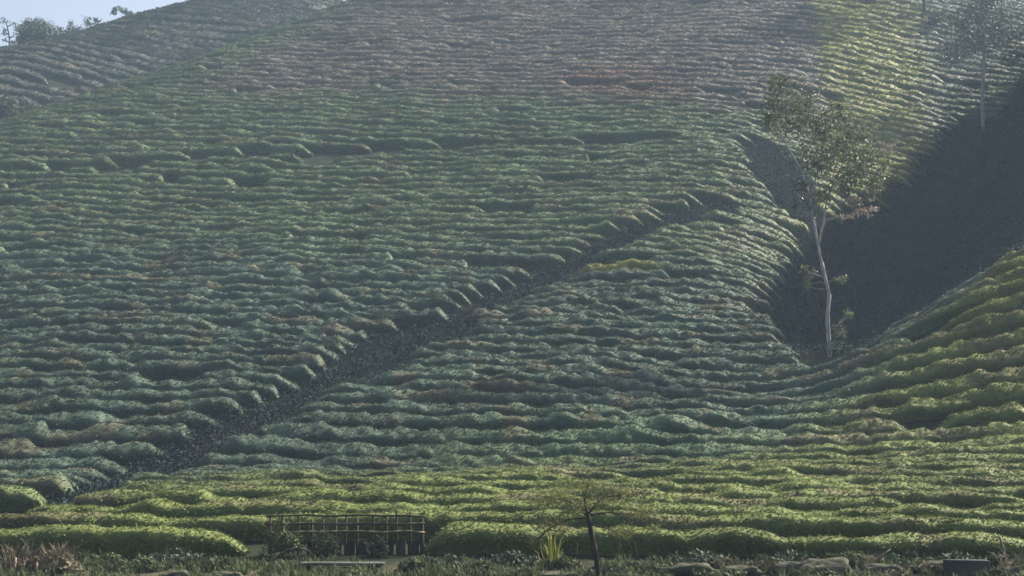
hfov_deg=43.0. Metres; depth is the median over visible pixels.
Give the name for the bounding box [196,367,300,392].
tea hedge
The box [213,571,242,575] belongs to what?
boulder
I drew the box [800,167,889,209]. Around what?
tea hedge
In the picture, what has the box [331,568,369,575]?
weedy bush
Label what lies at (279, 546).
weedy bush
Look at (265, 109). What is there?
tea hedge
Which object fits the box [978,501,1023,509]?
tea hedge
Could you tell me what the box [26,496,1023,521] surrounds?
tea hedge
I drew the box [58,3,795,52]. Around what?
tea hedge
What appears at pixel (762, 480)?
tea hedge
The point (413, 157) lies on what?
tea hedge
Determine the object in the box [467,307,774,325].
tea hedge
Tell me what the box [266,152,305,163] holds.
tea hedge
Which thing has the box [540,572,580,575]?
boulder
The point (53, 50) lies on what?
tea hedge
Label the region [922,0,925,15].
shade tree
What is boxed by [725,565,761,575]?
boulder
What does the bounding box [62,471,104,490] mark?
tea hedge
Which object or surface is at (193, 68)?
tea hedge
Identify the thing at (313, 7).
tea hedge
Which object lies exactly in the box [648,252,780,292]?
tea hedge
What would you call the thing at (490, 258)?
tea hedge
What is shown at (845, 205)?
tea hedge
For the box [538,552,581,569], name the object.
weedy bush
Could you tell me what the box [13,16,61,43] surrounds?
round tree
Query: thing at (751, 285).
tea hedge
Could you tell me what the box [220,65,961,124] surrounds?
tea hedge
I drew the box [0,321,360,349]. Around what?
tea hedge
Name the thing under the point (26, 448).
tea hedge
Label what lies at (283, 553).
fallen branch
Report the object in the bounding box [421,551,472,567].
weedy bush
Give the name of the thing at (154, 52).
tea hedge
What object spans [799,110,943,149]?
tea hedge
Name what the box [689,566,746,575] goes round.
weedy bush
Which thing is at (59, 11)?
sky
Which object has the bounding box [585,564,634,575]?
weedy bush
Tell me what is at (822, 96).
tea hedge
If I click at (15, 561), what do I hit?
stake
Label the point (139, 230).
tea hedge
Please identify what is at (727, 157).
tea hedge
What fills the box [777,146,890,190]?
tea hedge
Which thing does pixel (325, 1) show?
tea hedge
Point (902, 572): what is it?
weedy bush
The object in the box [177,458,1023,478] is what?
tea hedge
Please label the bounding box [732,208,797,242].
tea hedge
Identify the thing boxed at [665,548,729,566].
weedy bush
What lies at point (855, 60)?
tea hedge
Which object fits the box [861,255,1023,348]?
tea hedge
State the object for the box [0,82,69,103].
tea hedge
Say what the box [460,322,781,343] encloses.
tea hedge
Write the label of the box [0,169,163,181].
tea hedge
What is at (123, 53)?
tea hedge
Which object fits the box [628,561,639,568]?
boulder
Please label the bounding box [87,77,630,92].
tea hedge
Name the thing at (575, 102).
tea hedge
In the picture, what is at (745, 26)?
tea hedge
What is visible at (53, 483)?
tea hedge
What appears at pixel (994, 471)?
tea hedge
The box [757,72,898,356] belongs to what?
shade tree
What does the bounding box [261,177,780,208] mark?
tea hedge
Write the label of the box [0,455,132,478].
tea hedge
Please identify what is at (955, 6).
tea hedge
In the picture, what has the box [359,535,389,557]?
weedy bush
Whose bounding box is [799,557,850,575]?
boulder
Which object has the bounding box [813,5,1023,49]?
tea hedge
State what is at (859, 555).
weedy bush
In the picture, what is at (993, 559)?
weedy bush
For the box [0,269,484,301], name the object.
tea hedge
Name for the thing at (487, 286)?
tea hedge
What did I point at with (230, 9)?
tea hedge
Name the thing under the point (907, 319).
tea hedge
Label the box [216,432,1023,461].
tea hedge
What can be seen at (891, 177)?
tea hedge
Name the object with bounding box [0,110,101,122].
tea hedge
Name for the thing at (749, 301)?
tea hedge
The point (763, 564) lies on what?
weedy bush
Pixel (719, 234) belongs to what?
tea hedge
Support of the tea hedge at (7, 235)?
on the hillside ground at (328, 158)
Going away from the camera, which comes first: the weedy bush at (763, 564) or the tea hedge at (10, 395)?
the weedy bush at (763, 564)
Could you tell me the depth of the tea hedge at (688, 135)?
107.27 m
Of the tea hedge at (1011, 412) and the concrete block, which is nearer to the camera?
the concrete block
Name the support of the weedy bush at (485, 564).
on the hillside ground at (328, 158)
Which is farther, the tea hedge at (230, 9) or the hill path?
the tea hedge at (230, 9)
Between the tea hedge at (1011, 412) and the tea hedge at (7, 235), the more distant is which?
the tea hedge at (7, 235)
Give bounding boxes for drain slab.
[300,561,384,569]
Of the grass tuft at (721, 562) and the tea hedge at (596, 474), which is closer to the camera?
the grass tuft at (721, 562)
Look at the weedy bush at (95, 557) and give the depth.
27.38 m
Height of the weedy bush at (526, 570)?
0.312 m
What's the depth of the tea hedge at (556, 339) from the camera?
62.70 m
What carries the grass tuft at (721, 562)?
on the hillside ground at (328, 158)
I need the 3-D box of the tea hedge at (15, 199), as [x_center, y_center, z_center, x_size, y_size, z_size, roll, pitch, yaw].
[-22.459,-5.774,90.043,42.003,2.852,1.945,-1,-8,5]
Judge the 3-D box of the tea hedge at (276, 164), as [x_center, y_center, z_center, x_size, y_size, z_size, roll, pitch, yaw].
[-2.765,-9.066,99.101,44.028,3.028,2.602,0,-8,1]
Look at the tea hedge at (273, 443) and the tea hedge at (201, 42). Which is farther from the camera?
the tea hedge at (201, 42)
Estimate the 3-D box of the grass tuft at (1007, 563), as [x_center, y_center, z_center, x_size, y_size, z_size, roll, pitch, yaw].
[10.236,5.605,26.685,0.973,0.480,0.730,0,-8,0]
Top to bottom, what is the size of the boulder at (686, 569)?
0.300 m
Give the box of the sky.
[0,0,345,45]
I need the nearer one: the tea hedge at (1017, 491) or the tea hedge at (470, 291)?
the tea hedge at (1017, 491)
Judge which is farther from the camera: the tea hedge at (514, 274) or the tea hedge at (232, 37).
the tea hedge at (232, 37)
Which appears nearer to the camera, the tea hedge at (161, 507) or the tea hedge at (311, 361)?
the tea hedge at (161, 507)
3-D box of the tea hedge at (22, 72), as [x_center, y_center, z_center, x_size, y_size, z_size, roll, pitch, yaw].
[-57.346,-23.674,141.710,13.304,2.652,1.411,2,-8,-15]
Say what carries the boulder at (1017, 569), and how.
on the hillside ground at (328, 158)
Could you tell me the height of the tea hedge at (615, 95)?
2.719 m
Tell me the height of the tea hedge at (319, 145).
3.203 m
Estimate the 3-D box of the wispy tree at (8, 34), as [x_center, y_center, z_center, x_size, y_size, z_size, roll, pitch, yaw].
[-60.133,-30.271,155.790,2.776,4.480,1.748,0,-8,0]
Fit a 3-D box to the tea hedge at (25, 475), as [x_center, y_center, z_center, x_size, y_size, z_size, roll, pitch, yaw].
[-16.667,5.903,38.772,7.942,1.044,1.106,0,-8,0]
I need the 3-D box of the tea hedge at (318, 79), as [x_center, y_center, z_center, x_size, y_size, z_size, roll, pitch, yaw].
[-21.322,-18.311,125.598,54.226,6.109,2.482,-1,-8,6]
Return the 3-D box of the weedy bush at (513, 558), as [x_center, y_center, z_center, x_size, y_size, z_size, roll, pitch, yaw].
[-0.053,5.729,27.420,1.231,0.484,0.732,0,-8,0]
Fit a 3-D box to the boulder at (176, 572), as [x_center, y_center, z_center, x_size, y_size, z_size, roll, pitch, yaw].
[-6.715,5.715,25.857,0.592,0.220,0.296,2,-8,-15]
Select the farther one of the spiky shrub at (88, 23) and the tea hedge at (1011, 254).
the spiky shrub at (88, 23)
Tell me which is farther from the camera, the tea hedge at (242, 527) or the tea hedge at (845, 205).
the tea hedge at (845, 205)
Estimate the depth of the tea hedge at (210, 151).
104.41 m
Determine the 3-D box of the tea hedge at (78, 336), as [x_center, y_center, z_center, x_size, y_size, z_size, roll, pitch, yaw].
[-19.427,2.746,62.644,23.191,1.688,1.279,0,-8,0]
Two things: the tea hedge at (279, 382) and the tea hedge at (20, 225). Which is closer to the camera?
the tea hedge at (279, 382)
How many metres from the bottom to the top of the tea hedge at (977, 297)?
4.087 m
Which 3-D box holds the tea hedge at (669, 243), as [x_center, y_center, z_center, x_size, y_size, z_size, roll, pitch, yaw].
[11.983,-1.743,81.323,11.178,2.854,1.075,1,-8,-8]
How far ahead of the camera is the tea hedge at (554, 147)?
103.95 m
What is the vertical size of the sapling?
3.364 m
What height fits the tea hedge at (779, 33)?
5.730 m
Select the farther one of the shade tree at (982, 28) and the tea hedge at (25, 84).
the tea hedge at (25, 84)
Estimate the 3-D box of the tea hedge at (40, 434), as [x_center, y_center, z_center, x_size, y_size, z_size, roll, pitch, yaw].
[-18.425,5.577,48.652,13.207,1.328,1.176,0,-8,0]
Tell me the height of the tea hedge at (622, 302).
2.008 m
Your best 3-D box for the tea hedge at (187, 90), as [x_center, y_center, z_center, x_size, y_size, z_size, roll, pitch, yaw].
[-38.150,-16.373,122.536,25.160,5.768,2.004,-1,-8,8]
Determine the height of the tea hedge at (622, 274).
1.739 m
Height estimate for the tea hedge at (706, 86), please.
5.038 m
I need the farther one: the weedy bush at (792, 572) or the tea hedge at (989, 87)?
the tea hedge at (989, 87)
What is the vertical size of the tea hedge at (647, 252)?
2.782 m
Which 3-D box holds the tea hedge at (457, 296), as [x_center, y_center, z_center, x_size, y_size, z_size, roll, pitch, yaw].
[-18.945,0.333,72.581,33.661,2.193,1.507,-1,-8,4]
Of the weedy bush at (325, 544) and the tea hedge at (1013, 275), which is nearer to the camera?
the weedy bush at (325, 544)
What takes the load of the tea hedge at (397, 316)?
on the hillside ground at (328, 158)
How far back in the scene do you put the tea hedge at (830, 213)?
98.99 m
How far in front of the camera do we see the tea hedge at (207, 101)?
116.62 m
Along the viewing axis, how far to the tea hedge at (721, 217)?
89.59 m
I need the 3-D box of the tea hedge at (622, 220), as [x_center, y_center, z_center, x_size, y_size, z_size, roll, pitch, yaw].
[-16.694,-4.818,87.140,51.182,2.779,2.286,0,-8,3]
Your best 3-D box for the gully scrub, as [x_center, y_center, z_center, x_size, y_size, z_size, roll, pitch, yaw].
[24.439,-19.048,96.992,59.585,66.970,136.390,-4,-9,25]
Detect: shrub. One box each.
[0,93,20,118]
[14,100,46,112]
[52,19,82,33]
[81,15,101,27]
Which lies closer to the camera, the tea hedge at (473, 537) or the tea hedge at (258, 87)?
the tea hedge at (473, 537)
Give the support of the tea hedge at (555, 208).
on the hillside ground at (328, 158)
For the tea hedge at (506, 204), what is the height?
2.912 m
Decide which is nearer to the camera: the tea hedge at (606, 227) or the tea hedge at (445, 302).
the tea hedge at (445, 302)
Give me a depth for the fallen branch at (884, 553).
26.96 m
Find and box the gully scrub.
[35,63,1023,504]
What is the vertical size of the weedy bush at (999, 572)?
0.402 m
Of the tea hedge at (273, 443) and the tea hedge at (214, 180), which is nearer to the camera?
the tea hedge at (273, 443)
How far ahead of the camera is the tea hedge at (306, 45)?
137.70 m
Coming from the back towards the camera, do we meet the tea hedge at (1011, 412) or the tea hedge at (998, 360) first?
the tea hedge at (998, 360)
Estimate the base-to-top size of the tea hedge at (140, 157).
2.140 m
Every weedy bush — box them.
[12,548,82,574]
[72,548,121,565]
[109,553,164,571]
[148,547,205,564]
[187,552,237,570]
[258,513,308,557]
[307,529,340,557]
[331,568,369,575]
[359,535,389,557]
[395,555,437,575]
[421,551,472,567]
[461,560,496,574]
[481,549,538,566]
[504,567,545,575]
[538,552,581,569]
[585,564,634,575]
[626,560,680,575]
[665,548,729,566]
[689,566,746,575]
[745,557,780,572]
[747,548,818,563]
[789,565,836,575]
[816,550,875,567]
[861,567,912,575]
[869,549,930,564]
[898,559,942,572]
[924,549,982,560]
[972,567,1015,575]
[979,550,1023,566]
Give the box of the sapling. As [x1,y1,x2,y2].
[923,6,947,26]
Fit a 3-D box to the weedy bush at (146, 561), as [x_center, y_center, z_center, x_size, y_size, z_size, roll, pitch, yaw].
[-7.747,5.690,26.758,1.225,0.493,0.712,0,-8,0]
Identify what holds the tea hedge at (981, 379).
on the hillside ground at (328, 158)
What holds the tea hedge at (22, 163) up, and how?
on the hillside ground at (328, 158)
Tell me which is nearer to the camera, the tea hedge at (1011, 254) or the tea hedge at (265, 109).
the tea hedge at (1011, 254)
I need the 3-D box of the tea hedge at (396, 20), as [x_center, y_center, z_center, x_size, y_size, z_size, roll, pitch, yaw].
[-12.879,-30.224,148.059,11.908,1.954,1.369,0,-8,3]
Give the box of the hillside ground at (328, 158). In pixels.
[0,22,1023,575]
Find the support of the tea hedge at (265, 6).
on the hillside ground at (328, 158)
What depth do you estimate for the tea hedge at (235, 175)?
95.94 m
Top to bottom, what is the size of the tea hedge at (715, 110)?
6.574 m
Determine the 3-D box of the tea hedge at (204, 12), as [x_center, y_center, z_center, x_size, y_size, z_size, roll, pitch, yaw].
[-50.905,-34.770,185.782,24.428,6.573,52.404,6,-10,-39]
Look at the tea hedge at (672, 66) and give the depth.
129.74 m
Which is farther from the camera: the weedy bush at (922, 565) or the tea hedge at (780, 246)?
the tea hedge at (780, 246)
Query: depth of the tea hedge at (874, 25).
150.13 m
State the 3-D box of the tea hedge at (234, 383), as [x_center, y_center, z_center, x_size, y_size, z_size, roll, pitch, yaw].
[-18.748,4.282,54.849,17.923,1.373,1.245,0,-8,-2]
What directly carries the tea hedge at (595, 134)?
on the hillside ground at (328, 158)
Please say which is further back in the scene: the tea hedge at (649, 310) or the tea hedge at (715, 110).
the tea hedge at (715, 110)
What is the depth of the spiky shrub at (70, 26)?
164.04 m
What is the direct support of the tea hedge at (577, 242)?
on the hillside ground at (328, 158)
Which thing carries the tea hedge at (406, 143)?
on the hillside ground at (328, 158)
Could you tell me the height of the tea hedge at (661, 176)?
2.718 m
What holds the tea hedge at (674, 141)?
on the hillside ground at (328, 158)
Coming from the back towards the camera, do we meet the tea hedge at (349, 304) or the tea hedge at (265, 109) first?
the tea hedge at (265, 109)
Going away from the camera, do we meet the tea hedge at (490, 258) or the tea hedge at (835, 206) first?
the tea hedge at (490, 258)
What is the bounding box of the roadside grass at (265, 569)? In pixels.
[0,553,1023,575]
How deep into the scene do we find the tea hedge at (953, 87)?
135.95 m
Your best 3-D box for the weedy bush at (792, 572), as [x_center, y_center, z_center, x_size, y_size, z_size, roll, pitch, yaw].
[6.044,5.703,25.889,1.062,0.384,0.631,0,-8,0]
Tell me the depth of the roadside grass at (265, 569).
26.35 m
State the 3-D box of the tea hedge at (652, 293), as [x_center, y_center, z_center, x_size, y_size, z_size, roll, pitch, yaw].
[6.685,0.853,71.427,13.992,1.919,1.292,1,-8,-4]
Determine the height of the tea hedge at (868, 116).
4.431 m
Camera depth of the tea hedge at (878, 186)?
108.15 m
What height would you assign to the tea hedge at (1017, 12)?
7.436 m
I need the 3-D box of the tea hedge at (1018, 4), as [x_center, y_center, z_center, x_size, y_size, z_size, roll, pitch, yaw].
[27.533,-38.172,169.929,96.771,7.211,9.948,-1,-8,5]
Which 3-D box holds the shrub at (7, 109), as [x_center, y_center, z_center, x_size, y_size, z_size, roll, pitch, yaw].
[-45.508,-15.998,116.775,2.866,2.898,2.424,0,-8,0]
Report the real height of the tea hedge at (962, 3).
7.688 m
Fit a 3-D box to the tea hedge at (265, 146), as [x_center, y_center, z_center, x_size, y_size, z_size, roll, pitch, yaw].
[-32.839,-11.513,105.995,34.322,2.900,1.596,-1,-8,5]
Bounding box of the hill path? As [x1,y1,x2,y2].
[160,208,721,474]
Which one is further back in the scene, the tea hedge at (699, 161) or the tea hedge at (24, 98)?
the tea hedge at (24, 98)
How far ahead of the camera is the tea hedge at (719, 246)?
82.77 m
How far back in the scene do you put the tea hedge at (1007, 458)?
43.09 m
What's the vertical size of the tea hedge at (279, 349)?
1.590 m
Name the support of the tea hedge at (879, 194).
on the hillside ground at (328, 158)
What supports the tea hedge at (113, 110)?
on the hillside ground at (328, 158)
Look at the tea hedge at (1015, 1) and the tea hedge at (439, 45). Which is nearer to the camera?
the tea hedge at (439, 45)
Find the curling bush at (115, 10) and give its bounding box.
[110,5,137,15]
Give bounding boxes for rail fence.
[266,511,424,554]
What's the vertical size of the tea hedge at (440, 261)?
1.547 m
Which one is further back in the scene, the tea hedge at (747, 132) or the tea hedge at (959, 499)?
the tea hedge at (747, 132)
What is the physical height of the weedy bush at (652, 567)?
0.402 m
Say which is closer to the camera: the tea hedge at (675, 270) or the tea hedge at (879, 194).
the tea hedge at (675, 270)
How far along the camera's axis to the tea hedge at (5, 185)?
94.40 m
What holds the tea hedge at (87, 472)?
on the hillside ground at (328, 158)
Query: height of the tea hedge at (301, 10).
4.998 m
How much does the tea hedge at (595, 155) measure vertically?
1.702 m
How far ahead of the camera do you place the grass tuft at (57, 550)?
27.32 m
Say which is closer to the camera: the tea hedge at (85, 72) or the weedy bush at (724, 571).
the weedy bush at (724, 571)
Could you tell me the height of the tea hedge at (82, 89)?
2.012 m
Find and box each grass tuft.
[0,537,52,571]
[38,540,85,563]
[534,530,567,562]
[713,552,736,567]
[848,550,881,568]
[989,551,1022,568]
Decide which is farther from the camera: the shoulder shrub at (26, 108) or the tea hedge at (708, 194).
the shoulder shrub at (26, 108)
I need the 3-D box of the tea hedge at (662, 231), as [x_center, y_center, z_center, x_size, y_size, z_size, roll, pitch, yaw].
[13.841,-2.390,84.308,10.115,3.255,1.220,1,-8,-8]
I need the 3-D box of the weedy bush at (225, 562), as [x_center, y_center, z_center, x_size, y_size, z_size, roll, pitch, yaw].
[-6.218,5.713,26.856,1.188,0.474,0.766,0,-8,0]
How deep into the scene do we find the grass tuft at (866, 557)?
26.88 m
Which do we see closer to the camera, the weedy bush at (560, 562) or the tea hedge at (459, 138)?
the weedy bush at (560, 562)
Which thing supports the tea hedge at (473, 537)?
on the hillside ground at (328, 158)
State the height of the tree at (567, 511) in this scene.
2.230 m
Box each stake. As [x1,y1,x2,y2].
[13,557,16,572]
[999,537,1005,556]
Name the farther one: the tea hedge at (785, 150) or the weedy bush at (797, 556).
the tea hedge at (785, 150)
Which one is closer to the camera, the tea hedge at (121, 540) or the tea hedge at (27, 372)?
the tea hedge at (121, 540)
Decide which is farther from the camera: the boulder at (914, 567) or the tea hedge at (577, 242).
the tea hedge at (577, 242)
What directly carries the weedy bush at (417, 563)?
on the hillside ground at (328, 158)
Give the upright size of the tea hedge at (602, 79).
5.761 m
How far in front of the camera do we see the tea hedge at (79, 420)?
49.83 m
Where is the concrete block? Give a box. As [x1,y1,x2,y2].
[943,559,990,575]
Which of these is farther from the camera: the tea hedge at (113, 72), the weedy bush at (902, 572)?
the tea hedge at (113, 72)
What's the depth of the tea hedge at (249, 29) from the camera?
159.60 m
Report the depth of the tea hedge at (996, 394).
50.11 m
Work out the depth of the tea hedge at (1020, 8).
168.37 m
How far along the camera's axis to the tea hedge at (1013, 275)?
57.46 m
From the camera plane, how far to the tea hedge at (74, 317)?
65.40 m
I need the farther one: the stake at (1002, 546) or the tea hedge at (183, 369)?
the tea hedge at (183, 369)
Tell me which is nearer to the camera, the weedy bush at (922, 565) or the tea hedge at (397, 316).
the weedy bush at (922, 565)
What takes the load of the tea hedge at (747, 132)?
on the hillside ground at (328, 158)
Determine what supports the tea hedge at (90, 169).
on the hillside ground at (328, 158)
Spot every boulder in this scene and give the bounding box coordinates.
[161,570,188,575]
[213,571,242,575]
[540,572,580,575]
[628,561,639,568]
[659,563,713,575]
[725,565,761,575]
[771,561,800,575]
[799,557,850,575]
[860,563,901,573]
[910,560,942,573]
[1001,566,1020,575]
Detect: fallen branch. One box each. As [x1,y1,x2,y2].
[259,547,312,563]
[868,549,890,562]
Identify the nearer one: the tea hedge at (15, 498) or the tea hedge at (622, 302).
the tea hedge at (15, 498)
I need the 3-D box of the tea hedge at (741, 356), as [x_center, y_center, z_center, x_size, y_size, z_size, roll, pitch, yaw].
[4.628,3.260,61.463,18.287,1.851,1.176,0,-8,3]
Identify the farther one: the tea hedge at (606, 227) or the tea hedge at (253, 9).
the tea hedge at (253, 9)
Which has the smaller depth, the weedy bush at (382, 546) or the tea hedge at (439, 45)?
the weedy bush at (382, 546)
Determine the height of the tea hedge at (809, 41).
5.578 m
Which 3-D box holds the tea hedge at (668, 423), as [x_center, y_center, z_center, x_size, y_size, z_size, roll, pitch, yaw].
[2.750,5.347,49.397,24.078,1.610,1.835,-1,-8,6]
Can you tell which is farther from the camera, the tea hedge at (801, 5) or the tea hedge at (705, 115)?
the tea hedge at (801, 5)
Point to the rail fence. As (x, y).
(349, 547)
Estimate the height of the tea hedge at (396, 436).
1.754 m
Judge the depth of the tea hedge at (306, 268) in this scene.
76.46 m
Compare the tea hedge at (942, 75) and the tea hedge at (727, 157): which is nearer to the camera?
the tea hedge at (727, 157)
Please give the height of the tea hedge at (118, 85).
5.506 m
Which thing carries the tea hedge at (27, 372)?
on the hillside ground at (328, 158)
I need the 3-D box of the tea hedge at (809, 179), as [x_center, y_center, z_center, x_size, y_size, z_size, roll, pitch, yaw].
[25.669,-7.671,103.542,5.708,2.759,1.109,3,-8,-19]
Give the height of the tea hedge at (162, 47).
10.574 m
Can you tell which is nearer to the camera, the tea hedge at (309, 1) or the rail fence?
the rail fence
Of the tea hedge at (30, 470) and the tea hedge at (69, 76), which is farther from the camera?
the tea hedge at (69, 76)
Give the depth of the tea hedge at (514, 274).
77.64 m
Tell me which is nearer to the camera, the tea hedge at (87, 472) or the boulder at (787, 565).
the boulder at (787, 565)
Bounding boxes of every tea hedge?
[0,45,156,74]
[0,47,133,78]
[0,52,121,83]
[0,58,104,88]
[0,64,48,84]
[0,73,81,97]
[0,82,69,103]
[0,94,40,107]
[0,105,919,174]
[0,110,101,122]
[0,117,585,145]
[0,123,442,149]
[0,128,372,152]
[0,133,314,156]
[0,140,244,157]
[0,147,190,163]
[0,152,120,169]
[0,156,50,171]
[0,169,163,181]
[0,176,790,217]
[0,182,9,188]
[0,186,690,212]
[0,192,488,214]
[0,204,643,228]
[0,208,621,235]
[0,214,605,241]
[0,219,292,240]
[0,228,585,257]
[0,236,567,267]
[0,248,536,282]
[0,257,516,289]
[0,263,502,295]
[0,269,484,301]
[0,278,471,306]
[0,283,464,311]
[0,290,416,311]
[0,297,450,325]
[0,306,398,334]
[0,311,369,343]
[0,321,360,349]
[0,328,347,356]
[0,337,340,363]
[0,345,327,373]
[0,356,317,383]
[0,365,141,381]
[0,374,280,399]
[0,384,263,408]
[0,393,244,418]
[0,409,222,431]
[0,420,196,448]
[0,437,170,463]
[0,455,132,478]
[0,468,84,491]
[0,474,74,502]
[0,484,49,511]
[0,507,1023,540]
[0,523,251,555]
[1,113,754,145]
[2,18,1023,70]
[9,466,115,482]
[14,14,1023,65]
[14,467,76,482]
[17,24,284,60]
[17,197,664,222]
[20,100,915,168]
[21,180,704,207]
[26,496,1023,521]
[33,96,500,113]
[45,88,939,154]
[46,244,393,259]
[48,33,207,55]
[49,84,235,104]
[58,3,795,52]
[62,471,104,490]
[63,166,99,172]
[65,84,127,99]
[69,487,903,511]
[70,3,691,47]
[74,84,93,94]
[79,0,1023,42]
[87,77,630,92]
[90,91,933,159]
[92,0,1023,34]
[113,0,530,28]
[115,72,566,86]
[115,473,1023,498]
[119,164,544,185]
[119,480,1023,508]
[126,68,801,95]
[128,468,1023,487]
[130,64,205,76]
[134,7,290,25]
[141,111,916,181]
[145,159,769,190]
[150,0,304,20]
[151,3,296,22]
[152,81,943,143]
[157,55,1006,113]
[160,0,310,17]
[161,52,1009,107]
[162,60,1002,120]
[171,466,627,479]
[175,175,236,185]
[176,0,317,14]
[177,48,1013,101]
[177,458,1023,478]
[189,42,1017,96]
[189,442,1023,469]
[193,155,757,179]
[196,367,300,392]
[200,451,1023,472]
[204,41,368,54]
[215,35,1021,87]
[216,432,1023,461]
[217,31,1022,80]
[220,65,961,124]
[224,27,1022,76]
[243,22,1023,72]
[251,89,746,107]
[252,420,1023,446]
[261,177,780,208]
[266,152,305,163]
[269,0,330,11]
[277,409,908,435]
[288,0,330,5]
[290,381,1023,429]
[300,7,1023,55]
[312,365,1023,415]
[318,344,1023,407]
[319,0,335,5]
[332,151,588,163]
[337,155,754,175]
[351,17,445,22]
[362,326,1023,398]
[364,232,591,249]
[381,40,450,47]
[392,337,913,382]
[397,146,754,165]
[403,309,1023,392]
[403,346,812,372]
[415,256,467,267]
[424,339,801,364]
[424,520,1023,560]
[457,142,747,156]
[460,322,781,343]
[461,332,800,358]
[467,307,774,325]
[470,40,942,82]
[473,315,785,341]
[478,10,1015,56]
[491,301,775,325]
[508,293,751,312]
[509,287,755,312]
[524,107,920,165]
[528,201,664,217]
[530,284,773,315]
[551,276,772,307]
[564,266,670,282]
[570,258,780,298]
[589,245,783,287]
[591,172,775,203]
[606,151,753,167]
[616,137,745,152]
[619,79,952,134]
[621,238,786,282]
[641,233,791,277]
[646,85,705,93]
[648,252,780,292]
[653,227,797,273]
[663,223,793,263]
[675,132,743,148]
[684,220,793,259]
[685,465,1023,478]
[697,209,798,246]
[705,274,776,305]
[706,219,806,259]
[707,0,1023,44]
[729,90,947,138]
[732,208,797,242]
[737,205,811,239]
[767,138,911,187]
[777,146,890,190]
[785,153,888,196]
[796,161,886,201]
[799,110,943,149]
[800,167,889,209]
[805,173,864,207]
[807,193,842,213]
[808,184,857,212]
[811,93,828,100]
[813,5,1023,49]
[813,202,843,223]
[838,96,960,130]
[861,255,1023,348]
[878,266,1023,344]
[885,278,1023,341]
[887,309,922,329]
[894,0,1023,29]
[915,0,1023,25]
[935,401,1023,428]
[936,291,1023,332]
[937,0,1023,20]
[956,0,1023,16]
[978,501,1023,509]
[985,84,1018,91]
[993,247,1023,264]
[994,1,1023,9]
[995,0,1023,6]
[1008,0,1023,3]
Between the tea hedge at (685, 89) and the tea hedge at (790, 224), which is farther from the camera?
the tea hedge at (685, 89)
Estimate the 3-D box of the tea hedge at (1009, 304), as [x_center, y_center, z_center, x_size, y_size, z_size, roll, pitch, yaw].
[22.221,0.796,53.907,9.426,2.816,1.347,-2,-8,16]
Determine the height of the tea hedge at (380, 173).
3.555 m
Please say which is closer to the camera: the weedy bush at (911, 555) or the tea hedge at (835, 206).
the weedy bush at (911, 555)
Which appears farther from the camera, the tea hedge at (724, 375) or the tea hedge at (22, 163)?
the tea hedge at (22, 163)
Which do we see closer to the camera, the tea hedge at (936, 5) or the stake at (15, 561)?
the stake at (15, 561)
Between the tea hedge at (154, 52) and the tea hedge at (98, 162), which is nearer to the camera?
the tea hedge at (98, 162)
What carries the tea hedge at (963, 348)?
on the hillside ground at (328, 158)
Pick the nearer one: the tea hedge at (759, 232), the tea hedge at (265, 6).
the tea hedge at (759, 232)
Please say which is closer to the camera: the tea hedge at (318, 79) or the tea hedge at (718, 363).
the tea hedge at (718, 363)
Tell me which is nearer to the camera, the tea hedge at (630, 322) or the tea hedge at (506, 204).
the tea hedge at (630, 322)
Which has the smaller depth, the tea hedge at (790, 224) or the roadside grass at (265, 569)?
the roadside grass at (265, 569)
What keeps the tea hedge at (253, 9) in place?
on the hillside ground at (328, 158)
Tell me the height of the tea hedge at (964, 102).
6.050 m
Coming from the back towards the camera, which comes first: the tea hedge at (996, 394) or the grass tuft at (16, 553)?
the tea hedge at (996, 394)
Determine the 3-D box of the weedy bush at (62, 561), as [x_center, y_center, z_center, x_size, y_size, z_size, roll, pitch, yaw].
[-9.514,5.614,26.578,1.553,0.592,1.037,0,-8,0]
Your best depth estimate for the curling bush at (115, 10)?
169.65 m
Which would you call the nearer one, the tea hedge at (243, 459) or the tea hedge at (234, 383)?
the tea hedge at (243, 459)
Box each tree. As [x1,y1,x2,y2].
[0,17,21,45]
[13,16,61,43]
[524,477,662,575]
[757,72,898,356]
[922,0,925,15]
[932,0,1023,130]
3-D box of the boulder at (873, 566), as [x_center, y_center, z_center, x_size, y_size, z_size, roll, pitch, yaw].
[7.469,5.721,26.266,0.843,0.311,0.460,-2,-8,11]
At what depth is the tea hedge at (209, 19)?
166.54 m
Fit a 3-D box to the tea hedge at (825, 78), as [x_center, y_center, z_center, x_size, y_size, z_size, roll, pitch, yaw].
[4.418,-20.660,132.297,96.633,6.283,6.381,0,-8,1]
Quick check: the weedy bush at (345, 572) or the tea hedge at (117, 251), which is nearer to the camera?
the weedy bush at (345, 572)
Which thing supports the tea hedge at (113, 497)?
on the hillside ground at (328, 158)
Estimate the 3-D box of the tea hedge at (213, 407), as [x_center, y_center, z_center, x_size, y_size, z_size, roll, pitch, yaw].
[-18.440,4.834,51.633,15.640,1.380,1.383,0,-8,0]
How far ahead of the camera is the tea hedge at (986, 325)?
55.84 m
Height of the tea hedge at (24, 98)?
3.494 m
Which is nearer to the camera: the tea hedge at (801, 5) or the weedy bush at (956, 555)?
the weedy bush at (956, 555)
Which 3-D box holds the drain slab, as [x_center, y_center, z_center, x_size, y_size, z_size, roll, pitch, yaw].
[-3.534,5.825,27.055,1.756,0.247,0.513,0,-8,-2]
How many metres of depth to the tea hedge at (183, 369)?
57.73 m
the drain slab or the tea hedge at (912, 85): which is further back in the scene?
the tea hedge at (912, 85)
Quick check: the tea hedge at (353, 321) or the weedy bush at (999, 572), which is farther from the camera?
the tea hedge at (353, 321)
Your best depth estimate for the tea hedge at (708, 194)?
93.36 m
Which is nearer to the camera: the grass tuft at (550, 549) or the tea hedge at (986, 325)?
the grass tuft at (550, 549)

